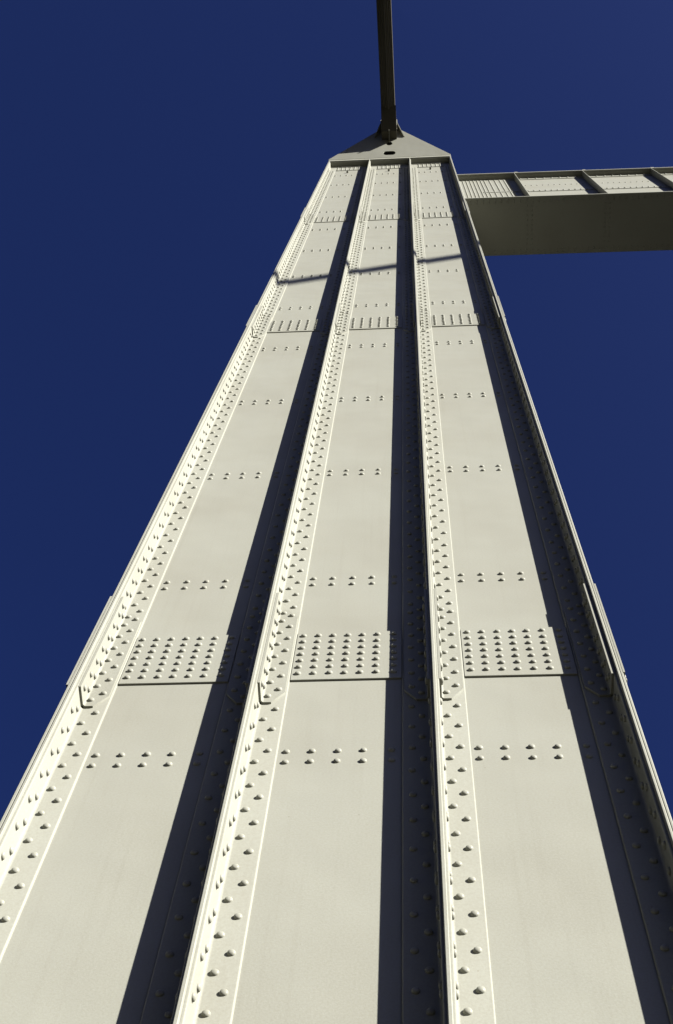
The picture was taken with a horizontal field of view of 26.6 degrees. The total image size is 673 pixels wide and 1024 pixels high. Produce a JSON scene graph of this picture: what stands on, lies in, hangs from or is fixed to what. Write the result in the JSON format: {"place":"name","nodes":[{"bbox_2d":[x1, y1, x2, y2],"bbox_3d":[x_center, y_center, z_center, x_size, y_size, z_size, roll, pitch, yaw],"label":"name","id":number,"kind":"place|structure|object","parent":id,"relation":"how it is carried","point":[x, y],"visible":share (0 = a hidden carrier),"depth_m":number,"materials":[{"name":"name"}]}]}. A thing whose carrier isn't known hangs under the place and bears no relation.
{"place":"outdoors","nodes":[
{"label":"outdoors","id":0,"kind":"place"},
{"bbox_2d":[0,0,672,820],"label":"sky","id":1,"kind":"structure","parent":0,"point":[160,160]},
{"bbox_3d":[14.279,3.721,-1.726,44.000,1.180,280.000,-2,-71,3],"label":"road","id":2,"kind":"structure","parent":0,"visible":0},
{"bbox_2d":[0,105,672,1023],"bbox_3d":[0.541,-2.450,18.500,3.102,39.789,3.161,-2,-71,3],"label":"bridge tower","id":3,"kind":"structure","parent":2,"relation":"on","point":[344,725],"depth_m":7.68,"materials":[{"name":"white metal"}]},
{"bbox_2d":[376,0,394,109],"bbox_3d":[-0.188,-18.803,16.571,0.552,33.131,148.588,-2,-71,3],"label":"suspension cable","id":4,"kind":"object","parent":3,"relation":"attached to","point":[385,47],"visible":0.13,"depth_m":35.33,"materials":[{"name":"paint"}]},
{"bbox_2d":[457,167,672,255],"bbox_3d":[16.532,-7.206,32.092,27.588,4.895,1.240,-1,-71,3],"label":"cross beam","id":5,"kind":"structure","parent":3,"relation":"attached to","point":[575,211],"depth_m":30.50,"materials":[{"name":"white metal"}]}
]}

